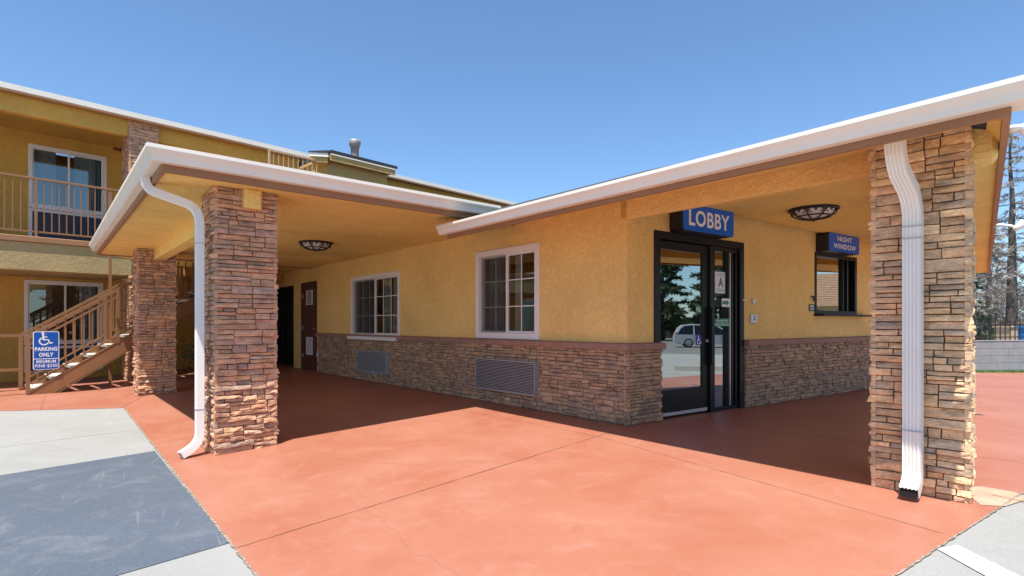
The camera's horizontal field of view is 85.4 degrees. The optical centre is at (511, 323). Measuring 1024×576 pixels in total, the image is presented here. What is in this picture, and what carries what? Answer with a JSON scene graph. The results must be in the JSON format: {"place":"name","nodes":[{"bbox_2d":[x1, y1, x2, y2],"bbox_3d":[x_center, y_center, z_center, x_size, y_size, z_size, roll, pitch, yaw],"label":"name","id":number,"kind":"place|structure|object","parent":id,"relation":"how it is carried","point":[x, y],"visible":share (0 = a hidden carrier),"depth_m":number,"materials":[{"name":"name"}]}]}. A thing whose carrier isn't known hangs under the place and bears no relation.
{"place":"outdoors","nodes":[
{"label":"outdoors","id":0,"kind":"place"},
{"bbox_2d":[0,363,1023,575],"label":"red pavement","id":1,"kind":"structure","parent":0,"point":[601,505],"depth_m":4.25,"materials":[{"name":"concrete"}]},
{"bbox_2d":[0,334,22,371],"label":"ramp handrail","id":2,"kind":"object","parent":1,"relation":"on","point":[11,335],"visible":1,"depth_m":10.18,"materials":[{"name":"beige paint"}]},
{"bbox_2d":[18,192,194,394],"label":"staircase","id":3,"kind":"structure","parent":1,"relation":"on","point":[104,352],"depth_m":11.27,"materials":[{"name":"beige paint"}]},
{"bbox_2d":[33,331,58,369],"bbox_3d":[-8.801,0.505,10.478,0.042,0.720,0.383,0,0,43],"label":"parking sign","id":4,"kind":"object","parent":3,"relation":"attached to","point":[45,350],"visible":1,"depth_m":10.46,"materials":[{"name":"metal"}]},
{"bbox_2d":[179,332,194,372],"bbox_3d":[-6.931,0.730,12.876,1.683,1.190,1.473,0,0,0],"label":"shrub","id":5,"kind":"object","parent":1,"relation":"on","point":[192,354],"visible":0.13,"depth_m":12.72,"materials":[{"name":"green plant"}]},
{"bbox_2d":[0,81,516,381],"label":"motel wing","id":6,"kind":"structure","parent":1,"relation":"on","point":[54,207],"depth_m":13.04,"materials":[{"name":"yellow paint"}]},
{"bbox_2d":[24,279,103,372],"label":"window","id":7,"kind":"structure","parent":6,"relation":"in","point":[44,300],"depth_m":13.90,"materials":[{"name":"white plastic"}]},
{"bbox_2d":[28,143,106,240],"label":"window","id":8,"kind":"structure","parent":6,"relation":"in","point":[43,161],"depth_m":13.54,"materials":[{"name":"white plastic"}]},
{"bbox_2d":[89,142,514,457],"bbox_3d":[-4.432,-0.469,11.581,6.826,3.602,12.179,0,0,-40],"label":"walkway canopy","id":9,"kind":"object","parent":1,"relation":"on","point":[234,230],"visible":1,"depth_m":5.83,"materials":[{"name":"paint"}]},
{"bbox_2d":[298,240,332,251],"bbox_3d":[-3.300,-1.290,9.330,0.551,0.160,0.551,0,0,0],"label":"ceiling light","id":10,"kind":"object","parent":9,"relation":"attached to","point":[316,245],"visible":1,"depth_m":9.17,"materials":[{"name":"black metal"}]},
{"bbox_2d":[39,395,1023,547],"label":"pavement joint","id":11,"kind":"object","parent":1,"relation":"on","point":[550,450],"visible":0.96,"depth_m":4.40,"materials":[{"name":"concrete"}]},
{"bbox_2d":[124,408,1023,575],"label":"pavement seam","id":12,"kind":"object","parent":1,"relation":"on","point":[256,574],"visible":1,"depth_m":3.41,"materials":[{"name":"grey concrete"}]},
{"bbox_2d":[276,75,1023,503],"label":"lobby building","id":13,"kind":"structure","parent":1,"relation":"on","point":[588,297],"depth_m":6.69,"materials":[{"name":"paint"}]},
{"bbox_2d":[276,285,293,366],"bbox_3d":[-6.099,0.070,15.244,0.310,2.160,1.430,0,0,-40],"label":"passage door","id":14,"kind":"structure","parent":13,"relation":"in","point":[289,289],"depth_m":15.70,"materials":[{"name":"metal"}]},
{"bbox_2d":[301,281,316,370],"bbox_3d":[-5.017,0.058,13.775,0.130,2.185,1.070,0,0,-40],"label":"service door","id":15,"kind":"structure","parent":13,"relation":"in","point":[308,289],"depth_m":13.80,"materials":[{"name":"brown paint"}]},
{"bbox_2d":[357,349,389,374],"bbox_3d":[-2.748,0.744,10.934,0.105,0.432,1.260,0,0,-40],"label":"air conditioner","id":16,"kind":"object","parent":13,"relation":"attached to","point":[373,361],"visible":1,"depth_m":10.82,"materials":[{"name":"grey metal"}]},
{"bbox_2d":[347,271,399,340],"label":"window","id":17,"kind":"structure","parent":13,"relation":"in","point":[375,298],"depth_m":11.22,"materials":[{"name":"white plastic"}]},
{"bbox_2d":[475,357,539,396],"bbox_3d":[-0.096,0.730,7.791,0.105,0.450,1.315,0,0,-40],"label":"air conditioner","id":18,"kind":"object","parent":13,"relation":"attached to","point":[514,376],"visible":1,"depth_m":7.68,"materials":[{"name":"grey metal"}]},
{"bbox_2d":[475,242,539,339],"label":"window","id":19,"kind":"structure","parent":13,"relation":"in","point":[507,280],"depth_m":8.14,"materials":[{"name":"white plastic"}]},
{"bbox_2d":[696,305,701,312],"bbox_3d":[2.383,-0.183,7.082,0.120,0.097,0.002,0,0,-35],"label":"pull sign","id":20,"kind":"object","parent":13,"relation":"attached to","point":[698,309],"visible":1,"depth_m":7.08,"materials":[{"name":"plastic"}]},
{"bbox_2d":[654,230,743,416],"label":"entrance door","id":21,"kind":"structure","parent":13,"relation":"in","point":[708,376],"depth_m":7.06,"materials":[{"name":"brown metal"}]},
{"bbox_2d":[696,334,701,344],"bbox_3d":[2.388,0.206,7.084,0.110,0.136,0.004,0,0,-35],"label":"access decal","id":22,"kind":"object","parent":21,"relation":"attached to","point":[698,339],"visible":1,"depth_m":7.09},
{"bbox_2d":[670,207,733,238],"bbox_3d":[2.370,-1.298,6.890,1.020,0.385,0.202,0,0,-35],"label":"lobby sign","id":23,"kind":"object","parent":13,"relation":"attached to","point":[707,222],"visible":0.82,"depth_m":6.77,"materials":[{"name":"blue plastic"}]},
{"bbox_2d":[715,271,724,293],"bbox_3d":[2.760,-0.545,7.356,0.225,0.285,0.002,0,0,-35],"label":"grade card","id":24,"kind":"object","parent":13,"relation":"attached to","point":[719,282],"visible":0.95,"depth_m":7.36,"materials":[{"name":"paper"}]},
{"bbox_2d":[715,319,729,325],"bbox_3d":[2.769,-0.016,7.311,0.348,0.104,0.002,0,0,-35],"label":"bell notice","id":25,"kind":"object","parent":13,"relation":"attached to","point":[722,322],"visible":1,"depth_m":7.32,"materials":[{"name":"green plastic"}]},
{"bbox_2d":[722,298,729,306],"bbox_3d":[2.837,-0.279,7.360,0.175,0.110,0.002,0,0,-35],"label":"arrow sign","id":26,"kind":"object","parent":13,"relation":"attached to","point":[725,302],"visible":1,"depth_m":7.36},
{"bbox_2d":[749,314,756,322],"bbox_3d":[3.353,-0.070,7.695,0.145,0.126,0.038,0,0,-35],"label":"intercom","id":27,"kind":"object","parent":13,"relation":"attached to","point":[752,318],"visible":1,"depth_m":7.67,"materials":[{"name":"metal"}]},
{"bbox_2d":[809,304,814,310],"bbox_3d":[4.680,-0.250,8.658,0.175,0.110,0.009,0,0,-35],"label":"doorbell","id":28,"kind":"object","parent":13,"relation":"attached to","point":[811,307],"depth_m":8.65,"materials":[{"name":"white plastic"}]},
{"bbox_2d":[788,204,839,221],"bbox_3d":[3.740,-1.345,6.880,0.572,0.160,0.572,0,0,0],"label":"ceiling light","id":29,"kind":"object","parent":13,"relation":"attached to","point":[816,212],"visible":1,"depth_m":6.73,"materials":[{"name":"black metal"}]},
{"bbox_2d":[816,232,858,255],"bbox_3d":[5.265,-1.278,8.953,1.030,0.287,0.202,0,0,-35],"label":"night window sign","id":30,"kind":"object","parent":13,"relation":"attached to","point":[835,243],"visible":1,"depth_m":8.75,"materials":[{"name":"blue plastic"}]},
{"bbox_2d":[814,252,871,316],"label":"night window","id":31,"kind":"structure","parent":13,"relation":"in","point":[835,275],"depth_m":9.23,"materials":[{"name":"brown metal"}]},
{"bbox_2d":[993,219,1023,230],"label":"floodlight","id":32,"kind":"object","parent":13,"relation":"attached to","point":[1019,225],"visible":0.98,"depth_m":6.17,"materials":[{"name":"white metal"}]},
{"bbox_2d":[1009,123,1023,136],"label":"floodlight","id":33,"kind":"object","parent":13,"relation":"attached to","point":[1017,128],"visible":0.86,"depth_m":3.20,"materials":[{"name":"white metal"}]},
{"bbox_2d":[972,486,1023,505],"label":"cement patch","id":34,"kind":"object","parent":1,"relation":"on","point":[984,495],"visible":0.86,"depth_m":3.68,"materials":[{"name":"beige concrete"}]},
{"bbox_2d":[0,408,1023,575],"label":"parking lot","id":35,"kind":"structure","parent":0,"point":[997,537],"depth_m":5.31,"materials":[{"name":"concrete"}]},
{"bbox_2d":[0,451,228,575],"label":"dark parking bay","id":36,"kind":"object","parent":35,"relation":"on","point":[115,516],"visible":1,"depth_m":3.75,"materials":[{"name":"paint"}]},
{"bbox_2d":[938,545,1018,575],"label":"parking line","id":37,"kind":"object","parent":35,"relation":"on","point":[982,565],"visible":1,"depth_m":2.80,"materials":[{"name":"paint"}]},
{"bbox_2d":[972,273,998,339],"bbox_3d":[22.400,-0.867,26.852,2.551,4.726,3.008,0,0,-37],"label":"evergreen tree","id":38,"kind":"object","parent":35,"relation":"on","point":[988,316],"visible":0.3,"depth_m":26.68,"materials":[{"name":"green plant"}]},
{"bbox_2d":[972,340,1023,370],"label":"block wall","id":39,"kind":"structure","parent":35,"relation":"on","point":[996,355],"depth_m":15.38,"materials":[{"name":"concrete"}]},
{"bbox_2d":[974,319,1023,339],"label":"iron fence","id":40,"kind":"object","parent":39,"relation":"on","point":[1005,325],"visible":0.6,"depth_m":15.50,"materials":[{"name":"black metal"}]},
{"bbox_2d":[973,134,1023,327],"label":"bare tree","id":41,"kind":"object","parent":35,"relation":"on","point":[1012,313],"visible":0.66,"depth_m":26.11,"materials":[{"name":"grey plant"}]},
{"bbox_2d":[976,372,1023,372],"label":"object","id":42,"kind":"structure","parent":35,"relation":"on","point":[1000,372],"depth_m":14.52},
{"bbox_2d":[992,326,1017,339],"bbox_3d":[18.300,0.765,19.309,3.280,1.370,0.580,0,0,-13],"label":"enclosure","id":43,"kind":"object","parent":35,"relation":"on","point":[1003,331],"visible":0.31,"depth_m":18.87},
{"bbox_2d":[1016,326,1023,339],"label":"blue bin","id":44,"kind":"object","parent":35,"relation":"on","point":[1022,330],"visible":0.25,"depth_m":16.59,"materials":[{"name":"plastic"}]},
{"bbox_2d":[0,0,1023,312],"label":"sky","id":45,"kind":"structure","parent":0,"point":[518,101],"materials":[{"name":"blue"}]},
{"bbox_2d":[975,369,1023,372],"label":"grass","id":46,"kind":"structure","parent":0,"point":[999,371],"depth_m":14.71,"materials":[{"name":"green plant"}]},
{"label":"asphalt drive","id":47,"kind":"structure","parent":0,"visible":0},
{"bbox_2d":[974,216,1023,339],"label":"bare tree","id":48,"kind":"object","parent":47,"relation":"on","point":[986,286],"visible":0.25,"depth_m":29.36,"materials":[{"name":"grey plant"}]},
{"bbox_2d":[974,230,1023,334],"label":"bare tree","id":49,"kind":"object","parent":47,"relation":"on","point":[996,312],"visible":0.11,"depth_m":33.36,"materials":[{"name":"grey plant"}]},
{"bbox_2d":[975,248,1023,318],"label":"bare tree","id":50,"kind":"object","parent":47,"relation":"on","point":[998,265],"visible":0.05,"depth_m":35.79,"materials":[{"name":"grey plant"}]},
{"bbox_2d":[983,245,1023,338],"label":"bare tree","id":51,"kind":"object","parent":47,"relation":"on","point":[1003,298],"visible":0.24,"depth_m":28.07,"materials":[{"name":"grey plant"}]}
]}

